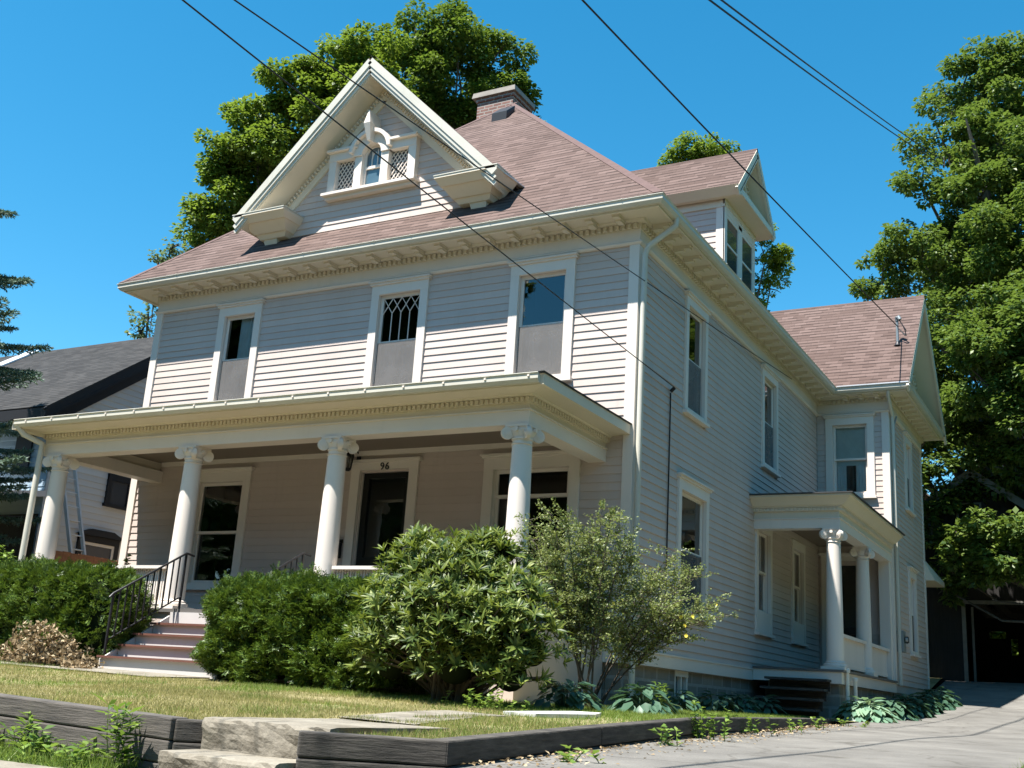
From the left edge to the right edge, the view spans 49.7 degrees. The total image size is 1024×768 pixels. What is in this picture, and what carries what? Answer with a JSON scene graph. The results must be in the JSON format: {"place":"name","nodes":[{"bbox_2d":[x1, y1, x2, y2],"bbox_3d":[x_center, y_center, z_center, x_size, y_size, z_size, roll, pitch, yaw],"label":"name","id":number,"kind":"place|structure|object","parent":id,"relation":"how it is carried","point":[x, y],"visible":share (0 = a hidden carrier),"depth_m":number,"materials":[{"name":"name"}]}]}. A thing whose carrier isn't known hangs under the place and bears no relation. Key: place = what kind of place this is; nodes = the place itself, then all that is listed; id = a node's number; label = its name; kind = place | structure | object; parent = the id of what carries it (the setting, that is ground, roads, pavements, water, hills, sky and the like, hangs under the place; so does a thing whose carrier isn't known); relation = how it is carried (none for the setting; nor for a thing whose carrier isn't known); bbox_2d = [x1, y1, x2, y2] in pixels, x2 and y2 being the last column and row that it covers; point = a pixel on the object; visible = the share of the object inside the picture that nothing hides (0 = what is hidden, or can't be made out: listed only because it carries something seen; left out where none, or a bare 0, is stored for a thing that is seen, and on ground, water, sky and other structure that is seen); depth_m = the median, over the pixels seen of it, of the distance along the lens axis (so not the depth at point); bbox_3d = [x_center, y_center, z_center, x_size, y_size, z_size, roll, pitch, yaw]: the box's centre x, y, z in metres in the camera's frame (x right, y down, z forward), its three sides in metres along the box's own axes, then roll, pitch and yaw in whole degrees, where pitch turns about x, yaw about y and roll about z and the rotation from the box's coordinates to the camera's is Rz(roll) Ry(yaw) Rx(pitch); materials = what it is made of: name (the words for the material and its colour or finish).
{"place":"outdoors","nodes":[
{"label":"outdoors","id":0,"kind":"place"},
{"bbox_2d":[0,760,55,767],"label":"sidewalk","id":1,"kind":"structure","parent":0,"point":[6,764],"depth_m":6.82,"materials":[{"name":"concrete"}]},
{"bbox_2d":[0,754,145,767],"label":"verge","id":2,"kind":"structure","parent":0,"point":[59,765],"depth_m":7.00,"materials":[{"name":"green plant"}]},
{"bbox_2d":[0,711,49,753],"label":"tall weed","id":3,"kind":"object","parent":2,"relation":"on","point":[24,738],"visible":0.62,"depth_m":7.42,"materials":[{"name":"green plant"}]},
{"bbox_2d":[14,725,64,758],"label":"weed","id":4,"kind":"object","parent":2,"relation":"on","point":[38,739],"visible":0.66,"depth_m":7.16,"materials":[{"name":"green plant"}]},
{"bbox_2d":[46,736,107,766],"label":"weed","id":5,"kind":"object","parent":2,"relation":"on","point":[76,750],"visible":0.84,"depth_m":7.01,"materials":[{"name":"green plant"}]},
{"bbox_2d":[0,693,187,767],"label":"retaining wall","id":6,"kind":"structure","parent":2,"relation":"on","point":[71,721],"depth_m":7.30,"materials":[{"name":"grey wood"}]},
{"bbox_2d":[88,693,145,767],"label":"tall weed","id":7,"kind":"object","parent":2,"relation":"on","point":[125,750],"visible":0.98,"depth_m":6.92,"materials":[{"name":"green plant"}]},
{"bbox_2d":[172,719,202,749],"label":"retaining wall","id":8,"kind":"structure","parent":2,"relation":"on","point":[187,733],"depth_m":6.95,"materials":[{"name":"grey wood"}]},
{"bbox_2d":[158,717,449,767],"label":"concrete steps","id":9,"kind":"structure","parent":2,"relation":"on","point":[242,742],"depth_m":6.64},
{"bbox_2d":[0,736,1023,767],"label":"verge grass","id":10,"kind":"structure","parent":2,"relation":"on","point":[7,751],"depth_m":6.99,"materials":[{"name":"green plant"}]},
{"bbox_2d":[0,661,209,677],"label":"path","id":11,"kind":"structure","parent":0,"point":[137,673],"depth_m":13.77,"materials":[{"name":"concrete"}]},
{"bbox_2d":[339,710,505,723],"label":"path","id":12,"kind":"structure","parent":0,"point":[401,716],"depth_m":8.75,"materials":[{"name":"concrete"}]},
{"bbox_2d":[0,659,941,738],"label":"lawn","id":13,"kind":"structure","parent":0,"point":[933,681],"depth_m":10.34,"materials":[{"name":"plant"}]},
{"bbox_2d":[0,208,53,545],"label":"spruce tree","id":14,"kind":"object","parent":13,"relation":"on","point":[11,373],"visible":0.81,"depth_m":21.24,"materials":[{"name":"green plant"}]},
{"bbox_2d":[0,619,105,668],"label":"brush pile","id":15,"kind":"object","parent":13,"relation":"on","point":[62,653],"visible":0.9,"depth_m":14.53,"materials":[{"name":"brown plant"}]},
{"bbox_2d":[63,470,85,554],"bbox_3d":[-8.811,3.667,22.462,1.431,4.127,0.387,1,-16,9],"label":"ladder","id":16,"kind":"object","parent":13,"relation":"on","point":[79,521],"visible":0.37,"depth_m":22.75,"materials":[{"name":"metal"}]},
{"bbox_2d":[0,337,153,562],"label":"neighbour house","id":17,"kind":"structure","parent":13,"relation":"on","point":[100,377],"depth_m":23.98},
{"bbox_2d":[10,435,34,474],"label":"window","id":18,"kind":"structure","parent":17,"relation":"in","point":[21,442],"depth_m":23.25,"materials":[{"name":"black glass"}]},
{"bbox_2d":[75,529,121,559],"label":"window","id":19,"kind":"structure","parent":17,"relation":"in","point":[98,543],"depth_m":23.74,"materials":[{"name":"white paint"}]},
{"bbox_2d":[102,473,130,510],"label":"window","id":20,"kind":"structure","parent":17,"relation":"in","point":[117,487],"depth_m":24.27,"materials":[{"name":"black glass"}]},
{"bbox_2d":[0,553,158,666],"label":"yew hedge","id":21,"kind":"object","parent":13,"relation":"on","point":[69,596],"visible":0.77,"depth_m":15.34,"materials":[{"name":"green plant"}]},
{"bbox_2d":[0,545,15,562],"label":"shrub sprig","id":22,"kind":"object","parent":21,"relation":"on","point":[3,553],"visible":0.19,"depth_m":17.17,"materials":[{"name":"green plant"}]},
{"bbox_2d":[55,551,117,564],"bbox_3d":[-7.801,4.335,20.968,0.140,2.240,3.174,-5,-18,28],"label":"wooden fence","id":23,"kind":"object","parent":13,"relation":"on","point":[64,555],"visible":0.12,"depth_m":20.55,"materials":[{"name":"brown wood"}]},
{"bbox_2d":[124,237,188,338],"bbox_3d":[-10.200,1.793,30.883,2.319,12.247,1.872,7,-16,-13],"label":"poplar tree","id":24,"kind":"object","parent":13,"relation":"on","point":[173,252],"visible":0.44,"depth_m":31.92,"materials":[{"name":"green plant"}]},
{"bbox_2d":[96,612,275,681],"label":"front steps","id":25,"kind":"structure","parent":13,"relation":"on","point":[166,644],"depth_m":14.68,"materials":[{"name":"paint"}]},
{"bbox_2d":[103,552,194,653],"bbox_3d":[-5.052,3.030,15.416,0.032,1.516,1.454,-5,-18,28],"label":"stair railing","id":26,"kind":"object","parent":25,"relation":"on","point":[186,554],"visible":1,"depth_m":15.36,"materials":[{"name":"black metal"}]},
{"bbox_2d":[168,19,419,252],"bbox_3d":[-7.023,-1.328,34.983,7.884,20.653,6.218,-5,-18,28],"label":"maple tree","id":27,"kind":"object","parent":13,"relation":"on","point":[255,149],"visible":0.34,"depth_m":35.27,"materials":[{"name":"green plant"}]},
{"bbox_2d":[189,561,428,693],"bbox_3d":[-2.149,2.933,13.248,3.631,1.625,2.103,-5,-18,28],"label":"yew hedge","id":28,"kind":"object","parent":13,"relation":"on","point":[260,627],"visible":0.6,"depth_m":12.66,"materials":[{"name":"green plant"}]},
{"bbox_2d":[364,0,544,129],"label":"maple tree","id":29,"kind":"object","parent":13,"relation":"on","point":[433,57],"visible":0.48,"depth_m":37.35,"materials":[{"name":"green plant"}]},
{"bbox_2d":[343,521,575,703],"bbox_3d":[-0.570,2.268,11.324,2.564,1.937,1.465,-5,-18,28],"label":"rhododendron","id":30,"kind":"object","parent":13,"relation":"on","point":[463,625],"visible":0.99,"depth_m":11.09,"materials":[{"name":"green plant"}]},
{"bbox_2d":[10,57,946,724],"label":"house","id":31,"kind":"structure","parent":13,"relation":"on","point":[330,301],"depth_m":18.95,"materials":[{"name":"paint"}]},
{"bbox_2d":[111,554,131,564],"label":"porch plant","id":32,"kind":"object","parent":31,"relation":"attached to","point":[126,559],"visible":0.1,"depth_m":19.48,"materials":[{"name":"green plant"}]},
{"bbox_2d":[186,466,255,589],"bbox_3d":[-5.011,2.619,19.560,1.470,2.132,0.865,-5,-18,28],"label":"window","id":33,"kind":"structure","parent":31,"relation":"in","point":[222,508],"depth_m":19.80,"materials":[{"name":"white paint"}]},
{"bbox_2d":[207,298,265,400],"bbox_3d":[-4.885,-0.418,20.446,1.130,2.062,0.865,-5,-18,28],"label":"window","id":34,"kind":"structure","parent":31,"relation":"in","point":[237,374],"depth_m":20.26,"materials":[{"name":"white paint"}]},
{"bbox_2d":[270,552,310,574],"bbox_3d":[-3.159,2.866,14.389,0.032,1.516,1.454,-5,-18,28],"label":"stair railing","id":35,"kind":"object","parent":31,"relation":"attached to","point":[296,558],"visible":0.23,"depth_m":14.90,"materials":[{"name":"black metal"}]},
{"bbox_2d":[338,539,342,557],"bbox_3d":[-2.851,2.651,17.828,0.180,0.310,0.134,-5,-18,28],"label":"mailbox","id":36,"kind":"object","parent":31,"relation":"attached to","point":[340,547],"visible":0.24,"depth_m":17.81,"materials":[{"name":"black metal"}]},
{"bbox_2d":[345,452,360,470],"bbox_3d":[-2.595,1.225,18.009,0.188,0.421,0.354,-14,-23,47],"label":"wall lantern","id":37,"kind":"object","parent":31,"relation":"attached to","point":[350,462],"depth_m":17.97,"materials":[{"name":"black metal"}]},
{"bbox_2d":[320,110,420,202],"bbox_3d":[-2.525,-4.134,19.679,2.020,1.510,0.360,-5,-18,28],"label":"attic window","id":38,"kind":"structure","parent":31,"relation":"in","point":[355,171],"depth_m":19.70,"materials":[{"name":"white paint"}]},
{"bbox_2d":[355,472,408,565],"bbox_3d":[-2.075,2.596,17.615,0.930,2.460,0.050,-5,-18,28],"label":"front door","id":39,"kind":"structure","parent":31,"relation":"in","point":[383,506],"depth_m":17.79,"materials":[{"name":"black paint"}]},
{"bbox_2d":[362,273,432,386],"bbox_3d":[-1.774,-0.687,18.757,1.250,2.062,0.865,-5,-18,28],"label":"window","id":40,"kind":"structure","parent":31,"relation":"in","point":[403,317],"depth_m":18.58,"materials":[{"name":"white paint"}]},
{"bbox_2d":[182,0,674,387],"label":"power line","id":41,"kind":"object","parent":31,"relation":"attached to","point":[238,44],"visible":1,"depth_m":10.17,"materials":[{"name":"black metal"}]},
{"bbox_2d":[234,0,790,378],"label":"power line","id":42,"kind":"object","parent":31,"relation":"attached to","point":[242,5],"visible":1,"depth_m":11.74,"materials":[{"name":"black metal"}]},
{"bbox_2d":[480,450,580,577],"bbox_3d":[0.397,2.188,16.611,1.720,2.212,0.865,-5,-18,28],"label":"window","id":43,"kind":"structure","parent":31,"relation":"in","point":[563,484],"depth_m":16.82,"materials":[{"name":"white paint"}]},
{"bbox_2d":[504,252,579,381],"bbox_3d":[0.605,-0.894,17.465,1.240,2.062,0.865,-5,-18,28],"label":"window","id":44,"kind":"structure","parent":31,"relation":"in","point":[545,328],"depth_m":17.28,"materials":[{"name":"white paint"}]},
{"bbox_2d":[674,670,687,702],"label":"basement window","id":45,"kind":"structure","parent":31,"relation":"in","point":[681,677],"depth_m":16.96,"materials":[{"name":"white paint"}]},
{"bbox_2d":[675,472,713,622],"bbox_3d":[2.589,2.676,17.854,0.865,2.212,1.530,-5,-18,28],"label":"window","id":46,"kind":"structure","parent":31,"relation":"in","point":[689,512],"depth_m":18.23,"materials":[{"name":"white paint"}]},
{"bbox_2d":[682,290,712,427],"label":"window","id":47,"kind":"structure","parent":31,"relation":"in","point":[691,407],"depth_m":18.70,"materials":[{"name":"white paint"}]},
{"bbox_2d":[727,215,738,275],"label":"dormer window","id":48,"kind":"structure","parent":31,"relation":"in","point":[732,230],"depth_m":20.94,"materials":[{"name":"white paint"}]},
{"bbox_2d":[742,234,752,292],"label":"dormer window","id":49,"kind":"structure","parent":31,"relation":"in","point":[747,249],"depth_m":21.73,"materials":[{"name":"white paint"}]},
{"bbox_2d":[754,530,774,638],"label":"window","id":50,"kind":"structure","parent":31,"relation":"in","point":[763,622],"depth_m":21.22,"materials":[{"name":"white paint"}]},
{"bbox_2d":[760,363,781,477],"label":"window","id":51,"kind":"structure","parent":31,"relation":"in","point":[767,373],"depth_m":22.35,"materials":[{"name":"white paint"}]},
{"bbox_2d":[790,539,808,646],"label":"window","id":52,"kind":"structure","parent":31,"relation":"in","point":[798,569],"depth_m":23.33,"materials":[{"name":"white paint"}]},
{"bbox_2d":[708,0,942,165],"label":"power line","id":53,"kind":"object","parent":31,"relation":"attached to","point":[746,27],"visible":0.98,"depth_m":17.35,"materials":[{"name":"black metal"}]},
{"bbox_2d":[841,566,855,671],"bbox_3d":[7.389,5.175,24.342,0.720,2.520,0.050,-5,-18,28],"label":"side door","id":54,"kind":"structure","parent":31,"relation":"in","point":[848,572],"depth_m":24.45,"materials":[{"name":"black paint"}]},
{"bbox_2d":[822,412,876,498],"bbox_3d":[7.856,1.744,25.436,1.180,1.962,0.865,-5,-18,28],"label":"window","id":55,"kind":"structure","parent":31,"relation":"in","point":[852,445],"depth_m":25.28,"materials":[{"name":"white paint"}]},
{"bbox_2d":[894,315,906,345],"bbox_3d":[9.084,-1.249,25.920,0.178,0.742,0.313,10,-17,-22],"label":"service mast","id":56,"kind":"object","parent":31,"relation":"on","point":[898,318],"visible":1,"depth_m":25.93,"materials":[{"name":"grey metal"}]},
{"bbox_2d":[581,0,897,326],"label":"power line","id":57,"kind":"object","parent":56,"relation":"attached to","point":[651,72],"visible":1,"depth_m":16.36,"materials":[{"name":"black metal"}]},
{"bbox_2d":[894,416,908,675],"bbox_3d":[8.576,3.590,24.410,0.222,5.960,0.300,-5,-18,28],"label":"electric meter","id":58,"kind":"object","parent":31,"relation":"attached to","point":[903,639],"visible":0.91,"depth_m":23.85,"materials":[{"name":"grey metal"}]},
{"bbox_2d":[902,431,915,516],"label":"window","id":59,"kind":"structure","parent":31,"relation":"in","point":[908,440],"depth_m":26.86,"materials":[{"name":"white paint"}]},
{"bbox_2d":[907,566,921,657],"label":"window","id":60,"kind":"structure","parent":31,"relation":"in","point":[912,572],"depth_m":25.95,"materials":[{"name":"white paint"}]},
{"bbox_2d":[441,688,530,710],"bbox_3d":[-0.270,2.978,10.419,0.919,0.237,0.540,1,-16,9],"label":"ground ivy","id":61,"kind":"object","parent":13,"relation":"on","point":[490,702],"visible":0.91,"depth_m":10.35,"materials":[{"name":"green plant"}]},
{"bbox_2d":[503,711,600,718],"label":"stone slab","id":62,"kind":"structure","parent":13,"relation":"on","point":[553,714],"depth_m":9.87,"materials":[{"name":"grey stone"}]},
{"bbox_2d":[528,679,607,711],"bbox_3d":[0.588,3.258,11.373,0.858,0.423,0.837,-5,-18,28],"label":"hosta","id":63,"kind":"object","parent":13,"relation":"on","point":[577,698],"visible":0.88,"depth_m":11.27,"materials":[{"name":"green plant"}]},
{"bbox_2d":[513,497,649,707],"bbox_3d":[0.698,2.425,12.297,1.681,2.292,1.397,4,-16,1],"label":"rose bush","id":64,"kind":"object","parent":13,"relation":"on","point":[595,614],"visible":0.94,"depth_m":12.28,"materials":[{"name":"green plant"}]},
{"bbox_2d":[605,684,680,714],"bbox_3d":[1.378,3.416,11.815,0.884,0.412,0.895,-5,-18,28],"label":"hosta","id":65,"kind":"object","parent":13,"relation":"on","point":[647,703],"visible":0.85,"depth_m":11.71,"materials":[{"name":"green plant"}]},
{"bbox_2d":[632,681,671,708],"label":"fern clump","id":66,"kind":"object","parent":13,"relation":"on","point":[664,688],"visible":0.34,"depth_m":13.97,"materials":[{"name":"green plant"}]},
{"bbox_2d":[594,539,738,705],"bbox_3d":[1.782,2.774,12.643,1.260,1.947,1.503,11,-17,-25],"label":"rose bush","id":67,"kind":"object","parent":13,"relation":"on","point":[664,633],"visible":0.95,"depth_m":12.65,"materials":[{"name":"green plant"}]},
{"bbox_2d":[653,688,702,711],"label":"hosta","id":68,"kind":"object","parent":13,"relation":"on","point":[687,704],"visible":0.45,"depth_m":15.06,"materials":[{"name":"green plant"}]},
{"bbox_2d":[695,690,743,713],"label":"hosta","id":69,"kind":"object","parent":13,"relation":"on","point":[705,701],"visible":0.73,"depth_m":16.14,"materials":[{"name":"green plant"}]},
{"bbox_2d":[656,130,795,311],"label":"background tree","id":70,"kind":"object","parent":13,"relation":"on","point":[779,256],"visible":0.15,"depth_m":49.55,"materials":[{"name":"green plant"}]},
{"bbox_2d":[712,692,762,713],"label":"hosta","id":71,"kind":"object","parent":13,"relation":"on","point":[737,700],"visible":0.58,"depth_m":17.35,"materials":[{"name":"green plant"}]},
{"bbox_2d":[742,695,787,714],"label":"hosta","id":72,"kind":"object","parent":13,"relation":"on","point":[761,703],"visible":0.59,"depth_m":18.18,"materials":[{"name":"green plant"}]},
{"bbox_2d":[755,676,830,717],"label":"side steps","id":73,"kind":"structure","parent":13,"relation":"on","point":[801,696],"depth_m":18.98,"materials":[{"name":"black wood"}]},
{"bbox_2d":[845,669,849,722],"bbox_3d":[5.849,5.433,19.260,0.100,0.910,0.100,-5,-18,28],"label":"standpipe","id":74,"kind":"object","parent":13,"relation":"on","point":[847,688],"visible":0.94,"depth_m":19.28,"materials":[{"name":"grey metal"}]},
{"bbox_2d":[852,678,857,700],"bbox_3d":[6.095,5.611,19.601,0.100,0.780,0.100,-5,-18,28],"label":"standpipe","id":75,"kind":"object","parent":13,"relation":"on","point":[855,681],"visible":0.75,"depth_m":19.64,"materials":[{"name":"grey metal"}]},
{"bbox_2d":[832,696,898,723],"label":"hosta","id":76,"kind":"object","parent":13,"relation":"on","point":[859,711],"visible":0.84,"depth_m":18.57,"materials":[{"name":"green plant"}]},
{"bbox_2d":[866,695,921,720],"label":"hosta","id":77,"kind":"object","parent":13,"relation":"on","point":[901,708],"visible":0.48,"depth_m":19.75,"materials":[{"name":"green plant"}]},
{"bbox_2d":[884,693,936,717],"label":"hosta","id":78,"kind":"object","parent":13,"relation":"on","point":[924,709],"visible":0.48,"depth_m":20.99,"materials":[{"name":"green plant"}]},
{"bbox_2d":[898,692,944,714],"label":"hosta","id":79,"kind":"object","parent":13,"relation":"on","point":[936,706],"visible":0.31,"depth_m":22.14,"materials":[{"name":"green plant"}]},
{"bbox_2d":[908,688,955,710],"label":"hosta","id":80,"kind":"object","parent":13,"relation":"on","point":[948,705],"visible":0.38,"depth_m":23.26,"materials":[{"name":"green plant"}]},
{"bbox_2d":[847,30,1023,620],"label":"oak tree","id":81,"kind":"object","parent":13,"relation":"on","point":[974,250],"visible":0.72,"depth_m":32.70,"materials":[{"name":"green plant"}]},
{"bbox_2d":[917,686,962,706],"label":"hosta","id":82,"kind":"object","parent":13,"relation":"on","point":[956,703],"visible":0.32,"depth_m":24.41,"materials":[{"name":"green plant"}]},
{"bbox_2d":[0,0,1023,494],"label":"sky","id":83,"kind":"structure","parent":0,"point":[103,103],"materials":[{"name":"blue"}]},
{"bbox_2d":[457,680,1023,767],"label":"driveway","id":84,"kind":"structure","parent":0,"point":[982,726],"depth_m":10.68,"materials":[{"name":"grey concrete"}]},
{"bbox_2d":[296,717,834,767],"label":"retaining wall","id":85,"kind":"structure","parent":84,"relation":"on","point":[318,749],"depth_m":6.80,"materials":[{"name":"grey wood"}]},
{"bbox_2d":[557,745,605,763],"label":"weed","id":86,"kind":"object","parent":84,"relation":"on","point":[568,757],"visible":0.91,"depth_m":7.09,"materials":[{"name":"green plant"}]},
{"bbox_2d":[460,723,855,767],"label":"leaf litter","id":87,"kind":"object","parent":84,"relation":"on","point":[605,748],"visible":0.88,"depth_m":9.10,"materials":[{"name":"brown plant"}]},
{"bbox_2d":[648,724,682,746],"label":"weed","id":88,"kind":"object","parent":84,"relation":"on","point":[666,735],"visible":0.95,"depth_m":9.14,"materials":[{"name":"green plant"}]},
{"bbox_2d":[687,700,731,741],"bbox_3d":[1.917,3.239,10.574,0.514,0.397,0.358,-5,-18,28],"label":"weed","id":89,"kind":"object","parent":84,"relation":"on","point":[697,726],"visible":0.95,"depth_m":10.59,"materials":[{"name":"green plant"}]},
{"bbox_2d":[731,715,776,736],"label":"weed","id":90,"kind":"object","parent":84,"relation":"on","point":[751,728],"visible":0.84,"depth_m":12.27,"materials":[{"name":"green plant"}]},
{"bbox_2d":[776,718,807,732],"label":"weed","id":91,"kind":"object","parent":84,"relation":"on","point":[793,725],"visible":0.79,"depth_m":13.68,"materials":[{"name":"green plant"}]},
{"bbox_2d":[810,716,826,729],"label":"weed","id":92,"kind":"object","parent":84,"relation":"on","point":[817,722],"visible":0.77,"depth_m":14.94,"materials":[{"name":"green plant"}]},
{"bbox_2d":[837,717,869,726],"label":"weed","id":93,"kind":"object","parent":84,"relation":"on","point":[863,724],"visible":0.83,"depth_m":16.65,"materials":[{"name":"green plant"}]},
{"bbox_2d":[924,469,1023,690],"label":"barn","id":94,"kind":"structure","parent":84,"relation":"on","point":[963,645],"depth_m":30.69,"materials":[{"name":"brown wood"}]},
{"bbox_2d":[956,502,981,519],"bbox_3d":[12.780,3.568,30.912,0.660,0.500,0.040,-5,-18,28],"label":"tree","id":95,"kind":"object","parent":94,"relation":"in","point":[978,504],"depth_m":30.96,"materials":[{"name":"green plant"}]},
{"bbox_2d":[720,0,939,158],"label":"power line","id":96,"kind":"object","parent":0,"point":[756,26],"visible":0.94,"depth_m":17.97,"materials":[{"name":"black metal"}]},
{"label":"lawn","id":97,"kind":"structure","parent":0,"visible":0},
{"bbox_2d":[928,505,1023,622],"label":"maple sapling","id":98,"kind":"object","parent":97,"relation":"on","point":[978,546],"visible":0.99,"depth_m":28.59,"materials":[{"name":"green plant"}]},
{"bbox_2d":[990,489,1018,655],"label":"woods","id":99,"kind":"object","parent":97,"relation":"on","point":[1002,635],"visible":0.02,"depth_m":43.30,"materials":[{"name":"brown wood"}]}
]}

